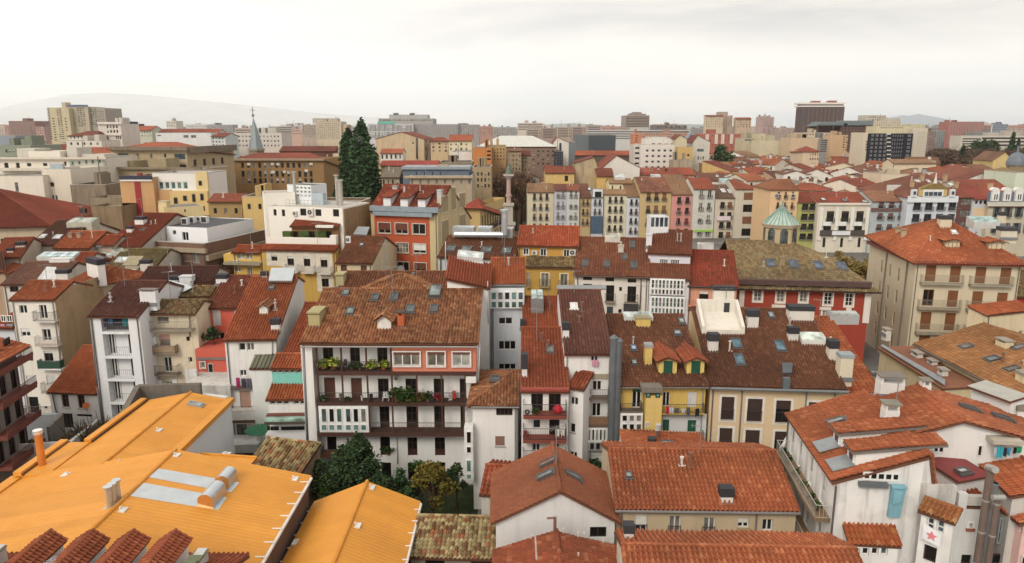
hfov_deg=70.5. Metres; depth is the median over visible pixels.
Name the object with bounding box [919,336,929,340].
window
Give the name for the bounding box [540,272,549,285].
window
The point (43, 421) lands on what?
white yard wall
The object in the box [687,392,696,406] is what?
window
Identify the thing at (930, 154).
park bare tree
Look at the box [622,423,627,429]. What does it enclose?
window
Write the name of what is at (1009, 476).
building
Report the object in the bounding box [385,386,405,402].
potted plant
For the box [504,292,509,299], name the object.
window
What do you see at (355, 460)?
garden conifer
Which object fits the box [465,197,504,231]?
yellow palace
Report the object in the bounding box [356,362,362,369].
potted plant
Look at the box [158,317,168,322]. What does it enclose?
window
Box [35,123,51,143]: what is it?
city block
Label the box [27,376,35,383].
window
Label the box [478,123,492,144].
skyline block
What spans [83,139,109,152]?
city block
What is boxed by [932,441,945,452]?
window
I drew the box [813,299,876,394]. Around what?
ribbed roof house
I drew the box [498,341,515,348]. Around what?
window
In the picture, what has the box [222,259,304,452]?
steep orange house
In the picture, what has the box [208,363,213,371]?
window
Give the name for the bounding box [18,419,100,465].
courtyard wall
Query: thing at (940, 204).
window
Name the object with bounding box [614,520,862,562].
bottom row house
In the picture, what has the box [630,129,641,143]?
city block
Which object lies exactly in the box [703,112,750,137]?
city block
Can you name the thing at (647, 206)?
window
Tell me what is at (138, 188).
city block
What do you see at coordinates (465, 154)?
city block
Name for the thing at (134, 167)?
city block
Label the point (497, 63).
sky
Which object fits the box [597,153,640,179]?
city block
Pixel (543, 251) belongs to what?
window
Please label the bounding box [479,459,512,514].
rusty lean to
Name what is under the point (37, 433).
flue pipe
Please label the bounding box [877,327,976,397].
long low building
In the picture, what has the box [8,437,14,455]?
window
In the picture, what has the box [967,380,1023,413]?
roof box
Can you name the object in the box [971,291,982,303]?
window
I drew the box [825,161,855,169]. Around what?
old town house
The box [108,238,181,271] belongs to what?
olive roof house
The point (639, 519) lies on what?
window
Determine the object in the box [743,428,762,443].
window
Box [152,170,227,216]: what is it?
city block
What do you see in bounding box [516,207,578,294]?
ochre house
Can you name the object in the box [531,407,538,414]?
potted plant
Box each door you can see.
[108,334,116,353]
[111,359,119,375]
[114,381,121,398]
[116,405,122,414]
[127,334,131,353]
[130,359,133,375]
[323,348,332,366]
[350,348,359,366]
[377,348,386,366]
[378,379,388,397]
[379,406,389,426]
[406,379,415,392]
[406,406,416,426]
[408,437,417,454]
[434,379,443,395]
[434,406,444,426]
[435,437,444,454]
[460,379,464,397]
[460,406,462,426]
[791,429,794,453]
[798,440,801,465]
[805,508,808,523]
[809,456,812,482]
[818,522,820,532]
[821,474,825,501]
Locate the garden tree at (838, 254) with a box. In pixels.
[830,250,844,259]
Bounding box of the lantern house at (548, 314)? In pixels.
[519,275,558,330]
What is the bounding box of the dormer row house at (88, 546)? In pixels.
[0,528,249,562]
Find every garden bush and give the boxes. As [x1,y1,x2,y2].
[309,458,331,495]
[319,471,350,494]
[369,472,398,490]
[389,467,412,494]
[396,485,418,499]
[407,459,428,499]
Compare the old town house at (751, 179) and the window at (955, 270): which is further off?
the old town house at (751, 179)
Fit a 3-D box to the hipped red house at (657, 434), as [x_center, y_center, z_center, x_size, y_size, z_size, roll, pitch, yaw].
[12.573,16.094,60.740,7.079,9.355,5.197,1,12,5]
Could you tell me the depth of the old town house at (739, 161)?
319.56 m
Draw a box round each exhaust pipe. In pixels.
[973,464,998,562]
[984,495,1005,562]
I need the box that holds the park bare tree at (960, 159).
[951,150,976,163]
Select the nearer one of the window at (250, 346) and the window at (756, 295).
the window at (250, 346)
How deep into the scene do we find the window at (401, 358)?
64.80 m
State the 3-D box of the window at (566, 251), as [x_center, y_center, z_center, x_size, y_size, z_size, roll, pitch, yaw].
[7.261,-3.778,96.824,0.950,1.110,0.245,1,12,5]
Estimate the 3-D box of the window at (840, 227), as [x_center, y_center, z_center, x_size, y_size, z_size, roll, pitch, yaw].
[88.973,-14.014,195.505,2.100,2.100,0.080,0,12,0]
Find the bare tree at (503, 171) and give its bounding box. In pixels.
[492,162,522,197]
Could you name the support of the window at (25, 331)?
in the white end house at (52, 324)
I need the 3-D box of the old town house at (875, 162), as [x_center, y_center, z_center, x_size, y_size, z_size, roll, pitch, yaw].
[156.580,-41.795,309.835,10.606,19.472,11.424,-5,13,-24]
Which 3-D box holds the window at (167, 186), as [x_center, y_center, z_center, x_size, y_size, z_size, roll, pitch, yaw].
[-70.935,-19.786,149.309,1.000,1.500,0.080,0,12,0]
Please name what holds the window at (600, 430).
in the brown roof house at (582, 321)
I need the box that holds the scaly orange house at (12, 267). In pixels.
[0,262,21,319]
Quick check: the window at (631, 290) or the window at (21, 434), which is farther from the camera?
the window at (631, 290)
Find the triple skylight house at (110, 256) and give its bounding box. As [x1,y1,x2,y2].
[94,247,126,264]
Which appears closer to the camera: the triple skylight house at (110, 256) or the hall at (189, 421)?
the hall at (189, 421)
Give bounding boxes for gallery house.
[0,337,45,482]
[299,266,482,483]
[645,211,692,322]
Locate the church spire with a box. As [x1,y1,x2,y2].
[247,107,264,154]
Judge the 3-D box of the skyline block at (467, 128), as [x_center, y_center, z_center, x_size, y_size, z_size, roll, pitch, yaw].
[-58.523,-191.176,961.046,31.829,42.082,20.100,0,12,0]
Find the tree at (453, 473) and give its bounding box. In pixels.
[445,462,467,510]
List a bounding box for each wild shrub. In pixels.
[54,417,103,441]
[83,411,109,432]
[589,457,601,468]
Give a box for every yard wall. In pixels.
[27,413,57,440]
[203,393,228,398]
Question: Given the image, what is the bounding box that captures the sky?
[0,0,1023,127]
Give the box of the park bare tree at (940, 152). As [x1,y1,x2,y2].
[927,147,948,157]
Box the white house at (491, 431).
[464,369,520,508]
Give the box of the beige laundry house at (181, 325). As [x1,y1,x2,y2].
[149,271,213,382]
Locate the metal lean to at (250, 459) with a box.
[200,451,257,464]
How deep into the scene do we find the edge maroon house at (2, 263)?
99.76 m
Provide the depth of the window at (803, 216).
196.80 m
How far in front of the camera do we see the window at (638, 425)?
63.72 m
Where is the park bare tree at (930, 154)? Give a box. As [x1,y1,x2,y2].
[925,146,945,165]
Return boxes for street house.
[750,178,799,239]
[796,191,815,248]
[807,192,870,251]
[856,170,959,225]
[859,182,902,252]
[942,172,1023,255]
[947,186,973,228]
[953,186,986,236]
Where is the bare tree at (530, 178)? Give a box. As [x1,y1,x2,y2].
[513,166,541,224]
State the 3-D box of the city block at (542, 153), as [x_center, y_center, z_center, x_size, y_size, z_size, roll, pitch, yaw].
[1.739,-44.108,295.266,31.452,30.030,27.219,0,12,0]
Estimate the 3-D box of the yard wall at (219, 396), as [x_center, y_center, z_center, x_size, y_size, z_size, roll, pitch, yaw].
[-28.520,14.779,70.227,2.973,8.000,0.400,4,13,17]
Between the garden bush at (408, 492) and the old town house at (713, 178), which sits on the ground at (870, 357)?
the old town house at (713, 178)
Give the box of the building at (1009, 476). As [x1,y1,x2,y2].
[978,455,1023,562]
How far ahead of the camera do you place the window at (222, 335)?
82.22 m
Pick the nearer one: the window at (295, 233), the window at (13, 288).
the window at (13, 288)
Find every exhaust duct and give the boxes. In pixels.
[607,335,618,441]
[614,338,622,441]
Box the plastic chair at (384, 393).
[382,392,388,400]
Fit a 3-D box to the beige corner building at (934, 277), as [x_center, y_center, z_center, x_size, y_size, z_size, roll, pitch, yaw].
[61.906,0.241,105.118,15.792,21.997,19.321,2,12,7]
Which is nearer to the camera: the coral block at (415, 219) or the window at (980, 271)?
the window at (980, 271)
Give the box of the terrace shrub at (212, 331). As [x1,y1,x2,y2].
[203,325,221,344]
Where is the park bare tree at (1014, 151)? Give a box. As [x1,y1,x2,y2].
[1005,140,1023,155]
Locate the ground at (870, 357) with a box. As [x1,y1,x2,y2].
[12,221,1023,513]
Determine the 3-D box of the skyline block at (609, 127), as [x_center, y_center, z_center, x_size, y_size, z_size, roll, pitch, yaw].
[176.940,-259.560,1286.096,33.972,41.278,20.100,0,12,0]
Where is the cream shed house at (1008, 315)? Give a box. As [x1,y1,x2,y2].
[966,300,1023,333]
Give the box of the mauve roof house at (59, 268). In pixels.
[0,257,86,314]
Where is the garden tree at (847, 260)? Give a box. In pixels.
[838,256,855,269]
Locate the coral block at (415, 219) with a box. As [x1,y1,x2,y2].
[368,171,471,269]
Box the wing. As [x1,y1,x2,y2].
[334,243,446,387]
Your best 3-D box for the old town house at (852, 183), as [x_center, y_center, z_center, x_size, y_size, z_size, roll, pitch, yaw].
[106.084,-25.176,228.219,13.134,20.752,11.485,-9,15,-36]
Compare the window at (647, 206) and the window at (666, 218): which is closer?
the window at (666, 218)
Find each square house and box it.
[526,183,553,224]
[553,184,566,224]
[566,175,579,224]
[577,183,591,235]
[590,188,603,236]
[602,174,632,236]
[623,183,639,236]
[632,167,671,237]
[661,168,692,229]
[685,178,715,237]
[713,176,734,237]
[725,179,753,237]
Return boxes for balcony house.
[86,256,184,423]
[520,308,593,461]
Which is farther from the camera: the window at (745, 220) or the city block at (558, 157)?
the city block at (558, 157)
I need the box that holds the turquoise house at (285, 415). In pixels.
[264,301,316,439]
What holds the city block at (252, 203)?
on the ground at (870, 357)
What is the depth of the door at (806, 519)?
50.36 m
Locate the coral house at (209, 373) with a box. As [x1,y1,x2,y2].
[185,252,269,396]
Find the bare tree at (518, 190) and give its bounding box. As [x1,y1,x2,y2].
[496,168,530,230]
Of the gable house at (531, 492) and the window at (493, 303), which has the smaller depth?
the gable house at (531, 492)
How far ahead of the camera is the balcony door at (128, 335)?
76.82 m
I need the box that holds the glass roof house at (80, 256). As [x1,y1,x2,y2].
[36,251,106,262]
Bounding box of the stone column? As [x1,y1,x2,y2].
[503,164,514,226]
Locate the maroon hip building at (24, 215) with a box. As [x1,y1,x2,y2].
[0,188,92,242]
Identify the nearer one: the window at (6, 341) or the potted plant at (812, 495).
the potted plant at (812, 495)
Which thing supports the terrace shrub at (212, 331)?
on the coral house at (209, 373)
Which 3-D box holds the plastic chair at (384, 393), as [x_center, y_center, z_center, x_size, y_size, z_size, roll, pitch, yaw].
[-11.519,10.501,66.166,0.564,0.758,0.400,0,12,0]
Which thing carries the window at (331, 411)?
in the gallery house at (425, 339)
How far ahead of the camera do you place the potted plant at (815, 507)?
46.01 m
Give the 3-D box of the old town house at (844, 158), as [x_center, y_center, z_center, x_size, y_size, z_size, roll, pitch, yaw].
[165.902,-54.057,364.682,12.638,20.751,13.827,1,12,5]
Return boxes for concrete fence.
[46,414,65,441]
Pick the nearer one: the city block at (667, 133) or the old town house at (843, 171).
the old town house at (843, 171)
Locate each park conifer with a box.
[958,145,966,157]
[1007,131,1015,150]
[1014,138,1020,149]
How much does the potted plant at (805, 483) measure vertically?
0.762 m
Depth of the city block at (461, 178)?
186.37 m
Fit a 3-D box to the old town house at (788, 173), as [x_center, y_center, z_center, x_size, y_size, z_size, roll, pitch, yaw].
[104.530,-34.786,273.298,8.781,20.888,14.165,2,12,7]
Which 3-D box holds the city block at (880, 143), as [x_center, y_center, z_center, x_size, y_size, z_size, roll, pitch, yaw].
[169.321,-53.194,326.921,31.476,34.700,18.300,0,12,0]
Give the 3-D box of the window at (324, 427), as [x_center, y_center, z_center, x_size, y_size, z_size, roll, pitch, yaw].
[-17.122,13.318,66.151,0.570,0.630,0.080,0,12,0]
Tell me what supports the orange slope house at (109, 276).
on the ground at (870, 357)
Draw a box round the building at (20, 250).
[0,236,42,264]
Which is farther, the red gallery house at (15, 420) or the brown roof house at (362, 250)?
the brown roof house at (362, 250)
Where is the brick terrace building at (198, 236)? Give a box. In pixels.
[154,200,265,273]
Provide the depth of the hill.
5268.30 m
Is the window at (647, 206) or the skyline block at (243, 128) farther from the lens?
the skyline block at (243, 128)
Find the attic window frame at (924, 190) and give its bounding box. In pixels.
[923,189,943,196]
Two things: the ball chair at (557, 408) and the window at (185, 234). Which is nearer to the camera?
the ball chair at (557, 408)
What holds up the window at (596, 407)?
in the brown roof house at (582, 321)
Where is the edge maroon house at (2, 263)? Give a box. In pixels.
[0,251,6,271]
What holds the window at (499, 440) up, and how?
in the white house at (491, 431)
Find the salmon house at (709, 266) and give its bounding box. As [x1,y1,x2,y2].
[687,231,738,326]
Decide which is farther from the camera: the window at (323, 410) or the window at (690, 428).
the window at (323, 410)
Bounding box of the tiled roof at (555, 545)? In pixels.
[492,516,616,562]
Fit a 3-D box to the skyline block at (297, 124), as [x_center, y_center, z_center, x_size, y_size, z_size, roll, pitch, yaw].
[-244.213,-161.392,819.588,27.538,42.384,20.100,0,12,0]
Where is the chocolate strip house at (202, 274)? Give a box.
[139,247,230,291]
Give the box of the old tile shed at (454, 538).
[409,513,495,562]
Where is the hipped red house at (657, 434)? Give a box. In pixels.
[619,423,704,441]
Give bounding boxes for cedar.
[710,144,736,161]
[968,138,990,150]
[983,139,1000,150]
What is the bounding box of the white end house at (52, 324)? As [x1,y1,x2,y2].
[8,264,103,413]
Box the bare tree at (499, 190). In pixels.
[492,166,514,202]
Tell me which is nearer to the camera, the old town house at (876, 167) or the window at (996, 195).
the window at (996, 195)
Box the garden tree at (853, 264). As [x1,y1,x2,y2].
[846,259,866,277]
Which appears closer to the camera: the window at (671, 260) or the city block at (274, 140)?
the window at (671, 260)
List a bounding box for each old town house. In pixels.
[61,144,66,149]
[530,173,538,182]
[695,172,723,183]
[699,162,732,172]
[702,160,738,173]
[714,167,733,176]
[728,168,765,185]
[729,159,744,164]
[731,150,761,160]
[732,160,753,168]
[734,156,749,160]
[740,162,763,168]
[742,165,765,176]
[752,153,788,170]
[759,178,800,184]
[761,154,781,158]
[762,164,783,179]
[774,161,806,180]
[784,156,810,171]
[795,182,832,191]
[797,170,822,182]
[800,167,832,182]
[800,177,808,182]
[800,177,823,184]
[812,161,826,168]
[819,161,835,173]
[822,168,874,191]
[822,177,866,185]
[824,158,844,164]
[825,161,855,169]
[828,153,848,162]
[830,163,880,177]
[830,189,849,191]
[845,168,862,177]
[856,164,879,169]
[863,160,882,168]
[884,168,918,172]
[904,157,940,164]
[906,168,926,173]
[926,164,943,174]
[942,164,972,167]
[959,164,992,169]
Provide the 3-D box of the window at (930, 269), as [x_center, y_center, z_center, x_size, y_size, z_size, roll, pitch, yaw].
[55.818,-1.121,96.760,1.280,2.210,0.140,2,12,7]
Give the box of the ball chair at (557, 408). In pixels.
[553,405,562,412]
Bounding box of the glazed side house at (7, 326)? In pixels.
[0,312,26,407]
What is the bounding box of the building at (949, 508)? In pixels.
[913,457,1003,562]
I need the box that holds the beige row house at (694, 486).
[601,423,800,543]
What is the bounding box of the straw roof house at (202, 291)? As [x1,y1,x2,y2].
[179,260,216,298]
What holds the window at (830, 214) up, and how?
in the street house at (841, 221)
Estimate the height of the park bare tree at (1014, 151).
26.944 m
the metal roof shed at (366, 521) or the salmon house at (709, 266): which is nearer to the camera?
the metal roof shed at (366, 521)
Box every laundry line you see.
[103,318,127,326]
[236,378,252,388]
[592,360,597,366]
[666,406,698,416]
[993,446,1021,458]
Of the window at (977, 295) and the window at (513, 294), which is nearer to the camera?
the window at (513, 294)
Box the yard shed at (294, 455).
[253,436,322,509]
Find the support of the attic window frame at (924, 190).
in the street house at (923, 197)
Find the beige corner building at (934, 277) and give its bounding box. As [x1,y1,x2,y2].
[864,208,1023,352]
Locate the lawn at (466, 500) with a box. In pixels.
[322,485,477,513]
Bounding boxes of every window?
[0,315,6,321]
[0,375,5,395]
[0,441,4,463]
[3,337,10,346]
[3,406,10,425]
[6,315,12,321]
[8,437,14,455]
[10,286,18,291]
[10,369,16,388]
[14,400,21,417]
[19,305,26,312]
[19,429,25,443]
[21,328,30,335]
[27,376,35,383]
[29,397,38,412]
[40,305,47,317]
[42,329,50,339]
[44,351,53,360]
[47,376,55,384]
[61,395,69,408]
[62,413,73,427]
[78,395,85,409]
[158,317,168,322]
[159,182,163,188]
[159,334,170,345]
[164,357,172,371]
[165,182,169,188]
[171,182,175,188]
[174,154,185,158]
[177,182,181,188]
[182,232,188,240]
[183,182,187,188]
[192,253,199,262]
[199,361,205,368]
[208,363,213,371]
[212,310,220,325]
[215,332,224,337]
[237,254,244,258]
[237,424,246,434]
[239,343,245,349]
[240,370,246,375]
[240,391,250,407]
[247,343,253,349]
[266,251,282,265]
[267,426,278,430]
[281,426,304,429]
[282,252,298,270]
[293,231,298,236]
[298,252,315,271]
[300,209,305,215]
[310,231,314,237]
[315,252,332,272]
[316,209,320,215]
[317,274,333,291]
[321,408,327,422]
[321,424,327,430]
[324,378,335,396]
[327,437,336,449]
[328,408,334,422]
[328,424,334,430]
[333,209,338,216]
[336,408,342,422]
[336,424,342,430]
[341,265,346,270]
[345,408,351,422]
[345,424,351,430]
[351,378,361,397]
[353,408,358,422]
[353,424,358,430]
[360,408,366,422]
[360,424,366,430]
[377,222,390,233]
[380,437,389,454]
[381,463,390,475]
[392,351,420,366]
[394,222,408,234]
[395,242,408,253]
[397,261,409,269]
[408,463,416,479]
[412,223,425,234]
[413,243,426,253]
[413,262,426,269]
[425,560,444,562]
[426,351,445,367]
[451,351,470,367]
[466,431,471,443]
[466,446,471,453]
[466,460,471,472]
[466,474,471,479]
[491,292,496,299]
[491,301,496,307]
[494,436,505,447]
[496,409,512,414]
[498,292,502,299]
[498,301,502,307]
[498,317,511,323]
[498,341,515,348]
[498,364,515,368]
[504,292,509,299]
[504,301,509,307]
[511,292,516,299]
[511,301,516,307]
[518,292,523,299]
[518,301,523,307]
[523,248,528,255]
[527,273,529,285]
[531,394,542,410]
[532,444,539,449]
[533,420,540,427]
[540,248,546,255]
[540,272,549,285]
[549,394,560,410]
[549,420,558,433]
[559,273,568,284]
[563,249,569,255]
[570,423,575,433]
[571,397,577,404]
[586,131,633,131]
[586,133,629,133]
[588,429,590,440]
[589,442,594,449]
[590,455,600,462]
[590,527,605,536]
[591,429,594,440]
[592,381,601,388]
[592,403,600,415]
[595,192,600,196]
[595,429,598,440]
[595,442,600,449]
[599,429,602,440]
[603,429,605,440]
[606,285,613,300]
[607,307,612,312]
[622,414,627,421]
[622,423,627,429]
[627,286,635,301]
[629,414,634,421]
[629,423,634,428]
[632,389,640,406]
[635,515,646,530]
[636,414,641,421]
[636,423,641,429]
[637,131,688,132]
[646,205,649,212]
[651,217,654,226]
[654,205,657,212]
[655,217,658,226]
[659,258,668,262]
[660,217,663,226]
[662,205,665,212]
[662,392,669,405]
[663,419,668,430]
[664,217,667,226]
[669,516,680,531]
[670,259,679,263]
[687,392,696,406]
[687,420,695,431]
[699,291,708,298]
[703,518,714,530]
[717,426,734,442]
[718,394,736,421]
[737,518,748,526]
[741,229,750,235]
[742,217,750,223]
[743,205,751,211]
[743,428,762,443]
[744,193,752,199]
[744,396,764,423]
[752,291,763,302]
[762,519,771,529]
[772,398,793,424]
[772,429,786,449]
[775,291,785,303]
[798,292,808,303]
[801,214,807,219]
[802,204,807,209]
[806,400,824,405]
[821,310,830,314]
[822,292,833,306]
[823,226,830,229]
[826,211,833,221]
[838,226,845,229]
[841,211,848,221]
[843,293,854,307]
[854,226,861,229]
[856,211,863,221]
[862,471,899,481]
[862,548,868,553]
[872,548,877,553]
[881,548,886,553]
[888,213,892,218]
[912,214,919,221]
[913,202,920,209]
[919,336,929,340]
[920,312,930,328]
[922,289,933,305]
[923,544,936,562]
[924,192,941,195]
[924,214,930,220]
[925,202,932,209]
[925,265,935,280]
[927,517,934,528]
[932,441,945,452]
[936,520,944,532]
[937,202,944,209]
[944,313,955,329]
[947,290,957,306]
[948,202,955,209]
[949,266,960,281]
[958,222,967,228]
[959,210,969,216]
[961,198,970,204]
[961,555,970,562]
[967,521,974,527]
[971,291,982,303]
[974,267,985,282]
[976,445,982,455]
[982,137,1023,138]
[992,207,1001,216]
[992,553,1000,562]
[993,193,998,199]
[996,292,1007,301]
[996,518,1003,543]
[997,141,1023,142]
[999,268,1010,283]
[1004,207,1012,216]
[1005,193,1010,199]
[1013,223,1021,232]
[1014,207,1023,216]
[1017,193,1022,199]
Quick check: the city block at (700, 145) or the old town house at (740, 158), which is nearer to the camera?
the city block at (700, 145)
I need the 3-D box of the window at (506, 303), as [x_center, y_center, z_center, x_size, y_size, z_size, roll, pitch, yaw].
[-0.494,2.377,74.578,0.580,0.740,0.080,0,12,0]
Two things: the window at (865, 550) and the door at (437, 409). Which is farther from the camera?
the door at (437, 409)
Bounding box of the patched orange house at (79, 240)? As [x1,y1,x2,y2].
[51,216,115,250]
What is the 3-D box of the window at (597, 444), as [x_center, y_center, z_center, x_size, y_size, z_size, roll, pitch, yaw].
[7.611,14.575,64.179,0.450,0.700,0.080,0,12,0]
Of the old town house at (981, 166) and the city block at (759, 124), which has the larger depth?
the city block at (759, 124)
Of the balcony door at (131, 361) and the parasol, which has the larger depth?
the balcony door at (131, 361)
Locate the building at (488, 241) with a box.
[437,209,517,337]
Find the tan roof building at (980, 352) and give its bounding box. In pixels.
[912,322,1023,392]
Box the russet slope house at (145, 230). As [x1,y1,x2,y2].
[117,202,187,247]
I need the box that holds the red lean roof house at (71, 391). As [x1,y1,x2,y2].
[46,344,100,434]
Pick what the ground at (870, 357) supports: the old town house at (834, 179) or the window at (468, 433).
the old town house at (834, 179)
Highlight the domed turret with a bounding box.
[1005,146,1023,171]
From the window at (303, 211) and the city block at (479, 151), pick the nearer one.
the window at (303, 211)
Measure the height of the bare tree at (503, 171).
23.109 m
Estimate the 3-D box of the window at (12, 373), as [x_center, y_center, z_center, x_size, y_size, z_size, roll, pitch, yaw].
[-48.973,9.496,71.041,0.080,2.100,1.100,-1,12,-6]
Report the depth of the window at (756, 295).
99.34 m
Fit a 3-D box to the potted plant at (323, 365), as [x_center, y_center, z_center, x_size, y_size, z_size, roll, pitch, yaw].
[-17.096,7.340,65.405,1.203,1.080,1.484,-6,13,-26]
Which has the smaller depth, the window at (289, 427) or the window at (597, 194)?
the window at (289, 427)
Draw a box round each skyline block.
[0,124,6,134]
[4,125,9,134]
[185,123,213,128]
[207,122,237,132]
[235,124,251,132]
[280,120,303,128]
[458,121,479,146]
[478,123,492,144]
[493,125,515,138]
[586,124,600,129]
[602,125,620,129]
[693,126,702,134]
[751,126,775,134]
[774,126,794,139]
[925,123,938,129]
[984,125,991,131]
[1008,124,1023,129]
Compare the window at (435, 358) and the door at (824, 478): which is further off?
the window at (435, 358)
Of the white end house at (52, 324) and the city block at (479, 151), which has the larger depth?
the city block at (479, 151)
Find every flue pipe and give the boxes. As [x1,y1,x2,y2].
[32,428,45,465]
[981,482,999,562]
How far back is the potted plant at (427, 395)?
65.73 m
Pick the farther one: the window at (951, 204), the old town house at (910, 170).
the old town house at (910, 170)
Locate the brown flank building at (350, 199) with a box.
[327,197,371,234]
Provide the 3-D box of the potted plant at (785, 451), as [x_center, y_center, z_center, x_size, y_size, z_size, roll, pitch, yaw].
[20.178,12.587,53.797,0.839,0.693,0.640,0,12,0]
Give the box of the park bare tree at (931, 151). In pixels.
[926,144,942,154]
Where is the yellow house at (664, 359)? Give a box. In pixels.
[605,285,708,441]
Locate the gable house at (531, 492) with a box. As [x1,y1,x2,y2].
[490,424,621,547]
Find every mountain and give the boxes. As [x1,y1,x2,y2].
[0,93,377,128]
[891,114,950,126]
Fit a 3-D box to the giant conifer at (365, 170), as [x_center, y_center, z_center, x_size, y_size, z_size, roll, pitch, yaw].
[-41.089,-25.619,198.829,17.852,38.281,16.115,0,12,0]
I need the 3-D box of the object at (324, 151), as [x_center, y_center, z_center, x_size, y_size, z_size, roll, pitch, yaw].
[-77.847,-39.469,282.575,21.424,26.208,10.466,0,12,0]
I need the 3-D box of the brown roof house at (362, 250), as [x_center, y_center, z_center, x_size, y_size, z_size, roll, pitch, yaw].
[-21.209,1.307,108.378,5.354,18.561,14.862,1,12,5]
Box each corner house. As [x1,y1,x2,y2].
[223,234,263,273]
[776,371,1023,562]
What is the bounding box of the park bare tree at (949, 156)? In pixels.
[939,145,967,166]
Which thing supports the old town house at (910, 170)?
on the ground at (870, 357)
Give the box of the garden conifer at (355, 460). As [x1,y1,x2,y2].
[317,430,395,499]
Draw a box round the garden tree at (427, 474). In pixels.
[410,459,460,513]
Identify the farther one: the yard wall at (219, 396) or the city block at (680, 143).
the city block at (680, 143)
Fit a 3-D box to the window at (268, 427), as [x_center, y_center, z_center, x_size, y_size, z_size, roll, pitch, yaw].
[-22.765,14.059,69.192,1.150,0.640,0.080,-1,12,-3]
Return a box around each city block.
[0,126,61,156]
[0,135,36,144]
[0,141,137,180]
[0,163,105,201]
[8,117,48,134]
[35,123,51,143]
[47,102,121,143]
[66,129,120,146]
[67,131,108,139]
[70,157,137,229]
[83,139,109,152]
[97,114,140,145]
[107,142,236,192]
[116,151,231,192]
[119,173,158,215]
[139,126,160,143]
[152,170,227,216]
[155,132,224,145]
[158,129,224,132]
[166,118,183,128]
[207,176,247,217]
[210,132,239,157]
[233,124,291,155]
[234,153,340,196]
[242,162,271,229]
[268,124,298,131]
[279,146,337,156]
[291,124,302,145]
[302,118,350,145]
[333,146,339,156]
[368,113,460,150]
[376,131,433,182]
[380,149,405,160]
[380,160,440,179]
[381,156,402,186]
[401,151,475,203]
[429,137,448,160]
[440,146,473,166]
[448,133,473,154]
[452,150,472,159]
[472,136,492,177]
[472,146,491,200]
[478,136,556,180]
[489,138,505,196]
[508,146,521,221]
[517,120,542,135]
[521,150,530,220]
[526,121,541,139]
[541,123,556,143]
[543,166,574,183]
[551,137,569,165]
[554,137,562,165]
[556,124,570,140]
[567,141,574,165]
[571,124,585,140]
[572,156,597,187]
[573,135,615,150]
[575,151,628,162]
[586,127,689,150]
[595,168,613,188]
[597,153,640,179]
[621,112,649,129]
[629,137,674,166]
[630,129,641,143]
[638,129,687,137]
[640,167,694,177]
[650,123,686,129]
[669,152,692,168]
[670,135,692,159]
[687,131,709,171]
[696,129,740,152]
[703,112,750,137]
[734,129,753,151]
[751,135,779,155]
[752,133,765,139]
[755,115,763,132]
[761,114,768,139]
[767,115,773,134]
[779,132,819,156]
[789,146,820,166]
[794,101,844,131]
[794,126,829,137]
[803,121,873,149]
[815,126,827,163]
[823,125,847,161]
[848,124,927,165]
[858,114,900,125]
[863,159,909,182]
[882,159,937,172]
[925,125,936,152]
[930,160,990,183]
[932,128,944,148]
[938,119,983,147]
[949,129,1023,149]
[965,125,999,134]
[972,147,1008,168]
[981,167,1017,176]
[983,170,1023,191]
[991,122,1007,131]
[1000,128,1023,134]
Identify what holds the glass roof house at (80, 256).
on the ground at (870, 357)
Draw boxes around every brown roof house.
[335,226,397,270]
[557,270,609,467]
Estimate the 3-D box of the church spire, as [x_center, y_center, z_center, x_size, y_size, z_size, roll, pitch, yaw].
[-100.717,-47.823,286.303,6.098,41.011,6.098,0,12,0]
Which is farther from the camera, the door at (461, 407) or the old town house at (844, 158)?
the old town house at (844, 158)
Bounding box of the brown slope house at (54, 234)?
[36,206,121,251]
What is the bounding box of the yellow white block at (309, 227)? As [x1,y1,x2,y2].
[260,171,370,301]
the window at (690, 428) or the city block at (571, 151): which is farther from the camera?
the city block at (571, 151)
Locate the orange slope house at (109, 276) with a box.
[70,245,142,296]
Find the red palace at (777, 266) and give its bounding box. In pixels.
[719,201,882,362]
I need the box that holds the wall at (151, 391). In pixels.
[120,383,202,411]
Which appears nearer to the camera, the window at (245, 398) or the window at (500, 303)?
the window at (500, 303)
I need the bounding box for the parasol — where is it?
[244,424,269,443]
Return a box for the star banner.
[922,523,940,546]
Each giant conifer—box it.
[331,127,359,196]
[341,117,381,203]
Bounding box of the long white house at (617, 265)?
[573,233,649,313]
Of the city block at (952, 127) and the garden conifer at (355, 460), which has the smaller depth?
the garden conifer at (355, 460)
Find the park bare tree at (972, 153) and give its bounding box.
[965,143,984,157]
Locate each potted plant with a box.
[315,358,327,368]
[320,394,327,401]
[326,356,340,369]
[345,362,355,369]
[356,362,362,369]
[364,359,377,369]
[377,359,389,369]
[379,446,393,454]
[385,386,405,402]
[393,391,409,402]
[396,386,420,403]
[414,389,425,401]
[423,391,433,401]
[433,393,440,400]
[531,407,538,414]
[778,446,789,455]
[784,454,792,463]
[791,467,800,477]
[797,479,809,488]
[806,490,816,500]
[811,499,821,510]
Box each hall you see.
[0,448,312,562]
[13,391,234,477]
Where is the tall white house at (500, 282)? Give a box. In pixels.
[445,236,525,440]
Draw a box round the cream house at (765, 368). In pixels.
[688,285,854,449]
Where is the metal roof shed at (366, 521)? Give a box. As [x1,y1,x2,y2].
[280,479,421,562]
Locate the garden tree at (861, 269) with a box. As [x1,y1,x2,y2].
[852,263,867,279]
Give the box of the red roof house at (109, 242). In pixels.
[94,234,127,251]
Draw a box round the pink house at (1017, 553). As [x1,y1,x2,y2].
[1000,505,1023,562]
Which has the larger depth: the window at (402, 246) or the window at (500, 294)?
the window at (402, 246)

